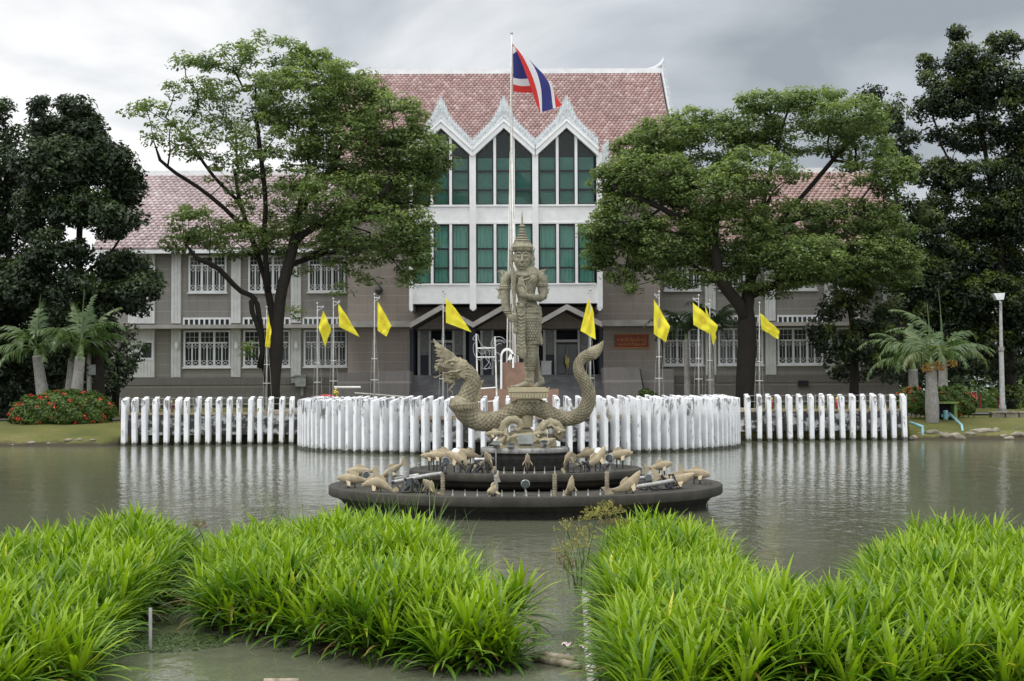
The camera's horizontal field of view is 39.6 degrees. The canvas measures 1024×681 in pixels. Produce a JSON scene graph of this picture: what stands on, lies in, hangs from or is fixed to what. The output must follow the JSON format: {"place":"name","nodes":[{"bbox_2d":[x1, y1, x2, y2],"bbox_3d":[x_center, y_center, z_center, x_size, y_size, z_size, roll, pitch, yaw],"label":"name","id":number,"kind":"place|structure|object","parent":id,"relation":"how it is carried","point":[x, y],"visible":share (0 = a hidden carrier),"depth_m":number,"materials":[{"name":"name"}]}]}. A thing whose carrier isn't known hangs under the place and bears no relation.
{"place":"outdoors","nodes":[
{"label":"outdoors","id":0,"kind":"place"},
{"bbox_2d":[0,500,206,680],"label":"strap leaf bed","id":1,"kind":"object","parent":0,"point":[105,570],"visible":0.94,"depth_m":14.75,"materials":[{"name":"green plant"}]},
{"bbox_2d":[158,502,557,676],"bbox_3d":[-2.047,2.679,16.485,4.116,1.259,8.791,0,-2,-10],"label":"strap leaf bed","id":2,"kind":"object","parent":0,"point":[356,577],"visible":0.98,"depth_m":14.30,"materials":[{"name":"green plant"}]},
{"bbox_2d":[349,475,460,532],"bbox_3d":[-1.467,2.510,20.220,1.939,1.258,1.246,1,-2,-22],"label":"reed clump","id":3,"kind":"object","parent":2,"relation":"on","point":[407,506],"visible":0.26,"depth_m":20.25,"materials":[{"name":"green plant"}]},
{"bbox_2d":[377,606,507,680],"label":"strap leaf plant","id":4,"kind":"object","parent":2,"relation":"on","point":[443,646],"visible":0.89,"depth_m":12.67,"materials":[{"name":"green plant"}]},
{"bbox_2d":[425,506,503,579],"bbox_3d":[-0.546,2.550,16.995,0.876,0.935,3.104,0,-2,-15],"label":"reed clump","id":5,"kind":"object","parent":2,"relation":"on","point":[471,547],"visible":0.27,"depth_m":16.87,"materials":[{"name":"green plant"}]},
{"bbox_2d":[454,614,559,676],"bbox_3d":[-0.047,2.828,12.904,1.031,0.673,1.009,2,-3,-44],"label":"strap leaf plant","id":6,"kind":"object","parent":2,"relation":"on","point":[509,647],"visible":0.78,"depth_m":12.80,"materials":[{"name":"green plant"}]},
{"bbox_2d":[478,556,566,639],"bbox_3d":[0.029,2.633,14.656,1.138,0.901,1.154,0,-2,0],"label":"strap leaf plant","id":7,"kind":"object","parent":2,"relation":"on","point":[519,576],"visible":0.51,"depth_m":14.55,"materials":[{"name":"green plant"}]},
{"bbox_2d":[391,478,428,492],"bbox_3d":[-2.071,2.984,29.306,0.837,0.314,0.224,0,-2,0],"label":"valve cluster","id":8,"kind":"object","parent":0,"point":[410,485],"visible":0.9,"depth_m":29.28,"materials":[{"name":"metal"}]},
{"bbox_2d":[0,440,1023,680],"bbox_3d":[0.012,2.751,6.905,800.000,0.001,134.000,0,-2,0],"label":"water","id":9,"kind":"structure","parent":0,"point":[818,505],"depth_m":32.10,"materials":[{"name":"grey liquid"}]},
{"bbox_2d":[99,632,234,651],"bbox_3d":[-3.537,3.021,14.252,1.521,0.028,1.122,0,-2,0],"label":"duckweed","id":10,"kind":"object","parent":9,"relation":"on","point":[168,641],"visible":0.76,"depth_m":14.24,"materials":[{"name":"green plant"}]},
{"bbox_2d":[329,432,722,519],"bbox_3d":[0.300,3.253,31.903,8.760,2.400,8.760,0,-2,0],"label":"fountain","id":11,"kind":"object","parent":9,"relation":"in","point":[689,495],"visible":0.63,"depth_m":29.34,"materials":[{"name":"grey stone"}]},
{"bbox_2d":[337,471,374,487],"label":"fish sculpture","id":12,"kind":"object","parent":11,"relation":"on","point":[351,478],"visible":0.92,"depth_m":30.86,"materials":[{"name":"stone"}]},
{"bbox_2d":[362,474,401,491],"bbox_3d":[-2.717,3.008,29.601,0.844,0.414,0.329,14,1,12],"label":"fish sculpture","id":13,"kind":"object","parent":11,"relation":"on","point":[378,481],"visible":0.95,"depth_m":29.56,"materials":[{"name":"stone"}]},
{"bbox_2d":[445,451,481,472],"bbox_3d":[-1.106,2.646,30.422,0.841,0.502,0.329,28,4,12],"label":"fish sculpture","id":14,"kind":"object","parent":11,"relation":"on","point":[456,458],"visible":0.84,"depth_m":30.38,"materials":[{"name":"stone"}]},
{"bbox_2d":[433,339,602,431],"bbox_3d":[0.146,0.996,31.984,3.832,2.095,0.639,0,-2,0],"label":"naga sculpture","id":15,"kind":"object","parent":11,"relation":"on","point":[463,405],"visible":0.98,"depth_m":31.84,"materials":[{"name":"beige stone"}]},
{"bbox_2d":[495,214,549,402],"bbox_3d":[0.238,-0.774,32.049,1.246,4.369,0.740,0,-2,0],"label":"deity statue","id":16,"kind":"object","parent":15,"relation":"on","point":[524,280],"visible":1,"depth_m":31.87,"materials":[{"name":"beige stone"}]},
{"bbox_2d":[486,415,566,447],"bbox_3d":[0.327,2.041,31.906,1.841,0.979,0.865,0,-2,0],"label":"wave sculpture","id":17,"kind":"object","parent":11,"relation":"on","point":[524,423],"visible":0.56,"depth_m":31.54,"materials":[{"name":"beige stone"}]},
{"bbox_2d":[576,446,605,472],"bbox_3d":[1.786,2.620,30.520,0.809,0.532,0.315,-37,13,-22],"label":"fish sculpture","id":18,"kind":"object","parent":11,"relation":"on","point":[598,457],"visible":0.75,"depth_m":30.49,"materials":[{"name":"stone"}]},
{"bbox_2d":[603,447,632,467],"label":"fish sculpture","id":19,"kind":"object","parent":11,"relation":"on","point":[619,453],"visible":0.91,"depth_m":32.00,"materials":[{"name":"stone"}]},
{"bbox_2d":[601,470,640,493],"bbox_3d":[2.282,2.945,28.704,0.883,0.480,0.344,-30,3,-10],"label":"fish sculpture","id":20,"kind":"object","parent":11,"relation":"on","point":[627,484],"visible":0.92,"depth_m":28.66,"materials":[{"name":"stone"}]},
{"bbox_2d":[651,468,694,487],"bbox_3d":[3.425,2.928,30.306,0.957,0.458,0.372,0,-2,-8],"label":"fish sculpture","id":21,"kind":"object","parent":11,"relation":"on","point":[684,478],"visible":0.85,"depth_m":30.25,"materials":[{"name":"stone"}]},
{"bbox_2d":[678,464,710,483],"bbox_3d":[4.052,2.996,31.698,0.805,0.421,0.315,9,-4,-15],"label":"fish sculpture","id":22,"kind":"object","parent":11,"relation":"on","point":[699,472],"visible":0.98,"depth_m":31.67,"materials":[{"name":"stone"}]},
{"bbox_2d":[531,654,581,669],"bbox_3d":[0.404,2.940,13.005,0.082,0.086,0.582,2,-3,-45],"label":"bamboo pole","id":23,"kind":"object","parent":9,"relation":"on","point":[554,662],"visible":0.87,"depth_m":12.96,"materials":[{"name":"beige wood"}]},
{"bbox_2d":[545,524,609,590],"bbox_3d":[0.832,2.579,17.091,0.884,0.874,1.039,0,-2,0],"label":"reed clump","id":24,"kind":"object","parent":9,"relation":"in","point":[577,567],"visible":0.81,"depth_m":17.20,"materials":[{"name":"green plant"}]},
{"bbox_2d":[581,588,599,680],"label":"pontoon pipe","id":25,"kind":"object","parent":9,"relation":"on","point":[586,642],"visible":0.29,"depth_m":13.94,"materials":[{"name":"white plastic"}]},
{"bbox_2d":[0,393,1023,445],"bbox_3d":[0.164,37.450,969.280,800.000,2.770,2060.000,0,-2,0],"label":"ground","id":26,"kind":"structure","parent":0,"point":[102,434],"depth_m":71.62,"materials":[{"name":"green plant"}]},
{"bbox_2d":[0,96,84,418],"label":"shade tree","id":27,"kind":"object","parent":26,"relation":"on","point":[14,385],"visible":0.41,"depth_m":83.43,"materials":[{"name":"green plant"}]},
{"bbox_2d":[0,296,91,394],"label":"palm tree","id":28,"kind":"object","parent":26,"relation":"on","point":[41,384],"visible":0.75,"depth_m":76.75,"materials":[{"name":"green plant"}]},
{"bbox_2d":[7,388,118,424],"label":"flowering bush","id":29,"kind":"object","parent":26,"relation":"on","point":[63,406],"visible":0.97,"depth_m":74.03,"materials":[{"name":"green plant"}]},
{"bbox_2d":[25,343,122,389],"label":"palm tree","id":30,"kind":"object","parent":26,"relation":"on","point":[70,366],"visible":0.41,"depth_m":79.73,"materials":[{"name":"green plant"}]},
{"bbox_2d":[21,289,134,391],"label":"palm tree","id":31,"kind":"object","parent":26,"relation":"on","point":[81,325],"visible":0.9,"depth_m":75.86,"materials":[{"name":"green plant"}]},
{"bbox_2d":[0,93,167,394],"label":"shade tree","id":32,"kind":"object","parent":26,"relation":"on","point":[71,152],"visible":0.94,"depth_m":78.88,"materials":[{"name":"green plant"}]},
{"bbox_2d":[101,322,149,410],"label":"shade tree","id":33,"kind":"object","parent":26,"relation":"on","point":[118,376],"visible":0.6,"depth_m":91.68,"materials":[{"name":"green plant"}]},
{"bbox_2d":[121,396,297,445],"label":"fin fence","id":34,"kind":"object","parent":26,"relation":"on","point":[240,427],"visible":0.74,"depth_m":68.96,"materials":[{"name":"paint"}]},
{"bbox_2d":[115,28,463,409],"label":"spreading tree","id":35,"kind":"object","parent":26,"relation":"on","point":[325,113],"visible":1,"depth_m":83.58,"materials":[{"name":"green plant"}]},
{"bbox_2d":[313,302,323,395],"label":"flagpole","id":36,"kind":"object","parent":26,"relation":"on","point":[317,340],"visible":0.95,"depth_m":72.04,"materials":[{"name":"metal"}]},
{"bbox_2d":[318,311,330,345],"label":"flag","id":37,"kind":"object","parent":36,"relation":"attached to","point":[324,327],"visible":1,"depth_m":72.00,"materials":[{"name":"yellow fabric"}]},
{"bbox_2d":[329,298,339,395],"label":"flagpole","id":38,"kind":"object","parent":26,"relation":"on","point":[333,339],"visible":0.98,"depth_m":71.05,"materials":[{"name":"metal"}]},
{"bbox_2d":[338,304,358,336],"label":"flag","id":39,"kind":"object","parent":38,"relation":"attached to","point":[345,323],"visible":1,"depth_m":71.03,"materials":[{"name":"yellow fabric"}]},
{"bbox_2d":[92,56,898,409],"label":"auditorium building","id":40,"kind":"structure","parent":26,"relation":"on","point":[196,328],"depth_m":101.75,"materials":[{"name":"grey tile"}]},
{"bbox_2d":[182,330,230,368],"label":"window","id":41,"kind":"structure","parent":40,"relation":"in","point":[202,349],"depth_m":101.97,"materials":[{"name":"white glass"}]},
{"bbox_2d":[183,317,230,324],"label":"ribbon window","id":42,"kind":"structure","parent":40,"relation":"in","point":[204,320],"depth_m":102.00,"materials":[{"name":"white glass"}]},
{"bbox_2d":[187,255,227,293],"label":"window","id":43,"kind":"structure","parent":40,"relation":"in","point":[202,279],"depth_m":102.17,"materials":[{"name":"white glass"}]},
{"bbox_2d":[248,255,283,293],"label":"window","id":44,"kind":"structure","parent":40,"relation":"in","point":[255,283],"depth_m":102.17,"materials":[{"name":"white glass"}]},
{"bbox_2d":[242,330,290,367],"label":"window","id":45,"kind":"structure","parent":40,"relation":"in","point":[248,335],"depth_m":102.00,"materials":[{"name":"white glass"}]},
{"bbox_2d":[302,330,347,367],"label":"window","id":46,"kind":"structure","parent":40,"relation":"in","point":[340,343],"depth_m":101.97,"materials":[{"name":"white glass"}]},
{"bbox_2d":[307,255,346,292],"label":"window","id":47,"kind":"structure","parent":40,"relation":"in","point":[320,280],"depth_m":102.17,"materials":[{"name":"white glass"}]},
{"bbox_2d":[433,130,448,204],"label":"window","id":48,"kind":"structure","parent":40,"relation":"in","point":[442,197],"depth_m":96.24,"materials":[{"name":"teal glass"}]},
{"bbox_2d":[433,224,448,282],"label":"window","id":49,"kind":"structure","parent":40,"relation":"in","point":[441,270],"depth_m":96.10,"materials":[{"name":"teal glass"}]},
{"bbox_2d":[452,139,468,204],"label":"window","id":50,"kind":"structure","parent":40,"relation":"in","point":[460,177],"depth_m":96.26,"materials":[{"name":"teal glass"}]},
{"bbox_2d":[452,224,468,282],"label":"window","id":51,"kind":"structure","parent":40,"relation":"in","point":[460,232],"depth_m":96.10,"materials":[{"name":"teal glass"}]},
{"bbox_2d":[476,139,493,204],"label":"window","id":52,"kind":"structure","parent":40,"relation":"in","point":[484,166],"depth_m":96.26,"materials":[{"name":"teal glass"}]},
{"bbox_2d":[477,224,493,282],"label":"window","id":53,"kind":"structure","parent":40,"relation":"in","point":[485,232],"depth_m":96.10,"materials":[{"name":"teal glass"}]},
{"bbox_2d":[496,130,509,204],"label":"window","id":54,"kind":"structure","parent":40,"relation":"in","point":[502,164],"depth_m":96.29,"materials":[{"name":"teal glass"}]},
{"bbox_2d":[496,224,509,282],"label":"window","id":55,"kind":"structure","parent":40,"relation":"in","point":[501,229],"depth_m":96.10,"materials":[{"name":"teal glass"}]},
{"bbox_2d":[515,139,531,203],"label":"window","id":56,"kind":"structure","parent":40,"relation":"in","point":[523,166],"depth_m":96.26,"materials":[{"name":"teal glass"}]},
{"bbox_2d":[539,139,555,203],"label":"window","id":57,"kind":"structure","parent":40,"relation":"in","point":[547,165],"depth_m":96.26,"materials":[{"name":"teal glass"}]},
{"bbox_2d":[539,224,555,282],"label":"window","id":58,"kind":"structure","parent":40,"relation":"in","point":[547,232],"depth_m":96.10,"materials":[{"name":"teal glass"}]},
{"bbox_2d":[558,129,574,203],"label":"window","id":59,"kind":"structure","parent":40,"relation":"in","point":[566,164],"depth_m":96.26,"materials":[{"name":"teal glass"}]},
{"bbox_2d":[556,343,576,374],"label":"door","id":60,"kind":"structure","parent":40,"relation":"in","point":[570,349],"depth_m":101.60,"materials":[{"name":"metal"}]},
{"bbox_2d":[559,224,574,282],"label":"window","id":61,"kind":"structure","parent":40,"relation":"in","point":[566,231],"depth_m":96.10,"materials":[{"name":"teal glass"}]},
{"bbox_2d":[577,139,594,203],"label":"window","id":62,"kind":"structure","parent":40,"relation":"in","point":[586,195],"depth_m":96.26,"materials":[{"name":"teal glass"}]},
{"bbox_2d":[578,224,594,282],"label":"window","id":63,"kind":"structure","parent":40,"relation":"in","point":[584,276],"depth_m":96.08,"materials":[{"name":"teal glass"}]},
{"bbox_2d":[614,334,648,347],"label":"sign","id":64,"kind":"object","parent":40,"relation":"attached to","point":[631,340],"visible":1,"depth_m":98.94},
{"bbox_2d":[663,255,701,291],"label":"window","id":65,"kind":"structure","parent":40,"relation":"in","point":[697,289],"depth_m":102.10,"materials":[{"name":"white glass"}]},
{"bbox_2d":[662,328,704,366],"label":"window","id":66,"kind":"structure","parent":40,"relation":"in","point":[673,349],"depth_m":101.97,"materials":[{"name":"white glass"}]},
{"bbox_2d":[717,328,764,365],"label":"window","id":67,"kind":"structure","parent":40,"relation":"in","point":[727,350],"depth_m":101.97,"materials":[{"name":"white glass"}]},
{"bbox_2d":[776,328,822,365],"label":"window","id":68,"kind":"structure","parent":40,"relation":"in","point":[793,349],"depth_m":101.97,"materials":[{"name":"white glass"}]},
{"bbox_2d":[777,315,822,321],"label":"ribbon window","id":69,"kind":"structure","parent":40,"relation":"in","point":[780,318],"depth_m":102.00,"materials":[{"name":"white glass"}]},
{"bbox_2d":[644,309,728,395],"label":"palm tree","id":70,"kind":"object","parent":26,"relation":"on","point":[685,326],"visible":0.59,"depth_m":91.84,"materials":[{"name":"green plant"}]},
{"bbox_2d":[693,294,702,395],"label":"flagpole","id":71,"kind":"object","parent":26,"relation":"on","point":[698,334],"visible":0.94,"depth_m":71.06,"materials":[{"name":"metal"}]},
{"bbox_2d":[693,303,717,336],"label":"flag","id":72,"kind":"object","parent":71,"relation":"attached to","point":[702,320],"visible":1,"depth_m":70.96,"materials":[{"name":"yellow fabric"}]},
{"bbox_2d":[666,301,737,394],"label":"palm tree","id":73,"kind":"object","parent":26,"relation":"on","point":[721,320],"visible":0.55,"depth_m":91.80,"materials":[{"name":"green plant"}]},
{"bbox_2d":[574,83,926,407],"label":"spreading tree","id":74,"kind":"object","parent":26,"relation":"on","point":[790,260],"visible":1,"depth_m":85.46,"materials":[{"name":"green plant"}]},
{"bbox_2d":[754,302,763,406],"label":"flagpole","id":75,"kind":"object","parent":26,"relation":"on","point":[759,361],"visible":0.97,"depth_m":72.05,"materials":[{"name":"metal"}]},
{"bbox_2d":[760,313,779,338],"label":"flag","id":76,"kind":"object","parent":75,"relation":"attached to","point":[767,326],"visible":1,"depth_m":72.04,"materials":[{"name":"yellow fabric"}]},
{"bbox_2d":[740,393,907,440],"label":"fin fence","id":77,"kind":"object","parent":26,"relation":"on","point":[852,419],"visible":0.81,"depth_m":71.01,"materials":[{"name":"paint"}]},
{"bbox_2d":[803,273,932,407],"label":"shade tree","id":78,"kind":"object","parent":26,"relation":"on","point":[850,343],"visible":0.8,"depth_m":88.97,"materials":[{"name":"green plant"}]},
{"bbox_2d":[857,323,945,416],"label":"palm tree","id":79,"kind":"object","parent":26,"relation":"on","point":[913,376],"visible":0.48,"depth_m":79.82,"materials":[{"name":"green plant"}]},
{"bbox_2d":[846,82,989,387],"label":"shade tree","id":80,"kind":"object","parent":26,"relation":"on","point":[936,276],"visible":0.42,"depth_m":95.68,"materials":[{"name":"green plant"}]},
{"bbox_2d":[896,386,939,417],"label":"flowering bush","id":81,"kind":"object","parent":26,"relation":"on","point":[915,400],"visible":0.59,"depth_m":76.52,"materials":[{"name":"green plant"}]},
{"bbox_2d":[878,304,995,422],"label":"palm tree","id":82,"kind":"object","parent":26,"relation":"on","point":[942,354],"visible":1,"depth_m":75.20,"materials":[{"name":"green plant"}]},
{"bbox_2d":[886,290,993,386],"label":"palm tree","id":83,"kind":"object","parent":26,"relation":"on","point":[943,375],"visible":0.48,"depth_m":82.19,"materials":[{"name":"green plant"}]},
{"bbox_2d":[939,402,958,419],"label":"pump cover","id":84,"kind":"object","parent":26,"relation":"on","point":[945,408],"visible":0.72,"depth_m":76.31,"materials":[{"name":"green plastic"}]},
{"bbox_2d":[938,383,978,416],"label":"flowering bush","id":85,"kind":"object","parent":26,"relation":"on","point":[965,398],"visible":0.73,"depth_m":77.47,"materials":[{"name":"green plant"}]},
{"bbox_2d":[897,244,1023,404],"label":"woodland","id":86,"kind":"object","parent":26,"relation":"on","point":[959,378],"visible":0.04,"depth_m":128.21,"materials":[{"name":"green plant"}]},
{"bbox_2d":[906,23,1023,408],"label":"shade tree","id":87,"kind":"object","parent":26,"relation":"on","point":[993,221],"visible":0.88,"depth_m":97.92,"materials":[{"name":"green plant"}]},
{"bbox_2d":[951,374,1023,408],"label":"undergrowth","id":88,"kind":"object","parent":26,"relation":"on","point":[989,400],"visible":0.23,"depth_m":109.21,"materials":[{"name":"green plant"}]},
{"bbox_2d":[991,293,1006,410],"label":"street lamp","id":89,"kind":"object","parent":26,"relation":"on","point":[999,297],"visible":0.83,"depth_m":91.87,"materials":[{"name":"metal"}]},
{"bbox_2d":[987,411,1023,417],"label":"stone edging","id":90,"kind":"object","parent":26,"relation":"on","point":[1006,414],"visible":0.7,"depth_m":77.70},
{"bbox_2d":[0,0,1023,391],"label":"sky","id":91,"kind":"structure","parent":0,"point":[116,53],"materials":[{"name":"grey"}]},
{"bbox_2d":[441,441,609,452],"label":"plaza","id":92,"kind":"structure","parent":0,"point":[442,444],"depth_m":57.23,"materials":[{"name":"grey concrete"}]},
{"bbox_2d":[370,293,379,396],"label":"flagpole","id":93,"kind":"object","parent":92,"relation":"on","point":[374,333],"visible":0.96,"depth_m":70.07,"materials":[{"name":"metal"}]},
{"bbox_2d":[378,303,390,335],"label":"flag","id":94,"kind":"object","parent":93,"relation":"attached to","point":[384,325],"visible":1,"depth_m":70.06,"materials":[{"name":"yellow fabric"}]},
{"bbox_2d":[439,290,447,396],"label":"flagpole","id":95,"kind":"object","parent":92,"relation":"on","point":[442,342],"visible":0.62,"depth_m":69.06,"materials":[{"name":"metal"}]},
{"bbox_2d":[446,298,470,331],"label":"flag","id":96,"kind":"object","parent":95,"relation":"attached to","point":[453,317],"visible":1,"depth_m":69.08,"materials":[{"name":"yellow fabric"}]},
{"bbox_2d":[473,334,504,407],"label":"neon frame","id":97,"kind":"object","parent":92,"relation":"on","point":[492,347],"visible":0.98,"depth_m":71.95,"materials":[{"name":"white metal"}]},
{"bbox_2d":[506,32,518,361],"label":"flagpole","id":98,"kind":"object","parent":92,"relation":"on","point":[511,236],"visible":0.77,"depth_m":75.24,"materials":[{"name":"metal"}]},
{"bbox_2d":[513,45,561,111],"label":"flag","id":99,"kind":"object","parent":98,"relation":"attached to","point":[529,76],"visible":1,"depth_m":75.48,"materials":[{"name":"fabric"}]},
{"bbox_2d":[297,394,740,454],"bbox_3d":[0.317,3.966,62.294,20.402,3.170,12.393,0,-2,0],"label":"fin fence","id":100,"kind":"object","parent":92,"relation":"on","point":[410,425],"visible":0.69,"depth_m":57.95,"materials":[{"name":"paint"}]},
{"bbox_2d":[479,362,558,411],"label":"monument base","id":101,"kind":"object","parent":92,"relation":"on","point":[515,375],"visible":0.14,"depth_m":73.21,"materials":[{"name":"stone"}]},
{"bbox_2d":[586,288,594,387],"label":"flagpole","id":102,"kind":"object","parent":92,"relation":"on","point":[590,289],"visible":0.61,"depth_m":69.08,"materials":[{"name":"metal"}]},
{"bbox_2d":[580,299,595,338],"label":"flag","id":103,"kind":"object","parent":102,"relation":"attached to","point":[588,324],"visible":1,"depth_m":69.00,"materials":[{"name":"yellow fabric"}]},
{"bbox_2d":[654,291,663,396],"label":"flagpole","id":104,"kind":"object","parent":92,"relation":"on","point":[658,343],"visible":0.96,"depth_m":70.01,"materials":[{"name":"metal"}]},
{"bbox_2d":[654,300,669,341],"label":"flag","id":105,"kind":"object","parent":104,"relation":"attached to","point":[662,331],"visible":1,"depth_m":69.99,"materials":[{"name":"yellow fabric"}]},
{"bbox_2d":[678,647,1023,680],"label":"soil","id":106,"kind":"structure","parent":0,"point":[929,678],"depth_m":12.20,"materials":[{"name":"brown soil"}]},
{"bbox_2d":[554,501,1023,680],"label":"strap leaf bed","id":107,"kind":"object","parent":106,"relation":"on","point":[690,601],"visible":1,"depth_m":11.89,"materials":[{"name":"green plant"}]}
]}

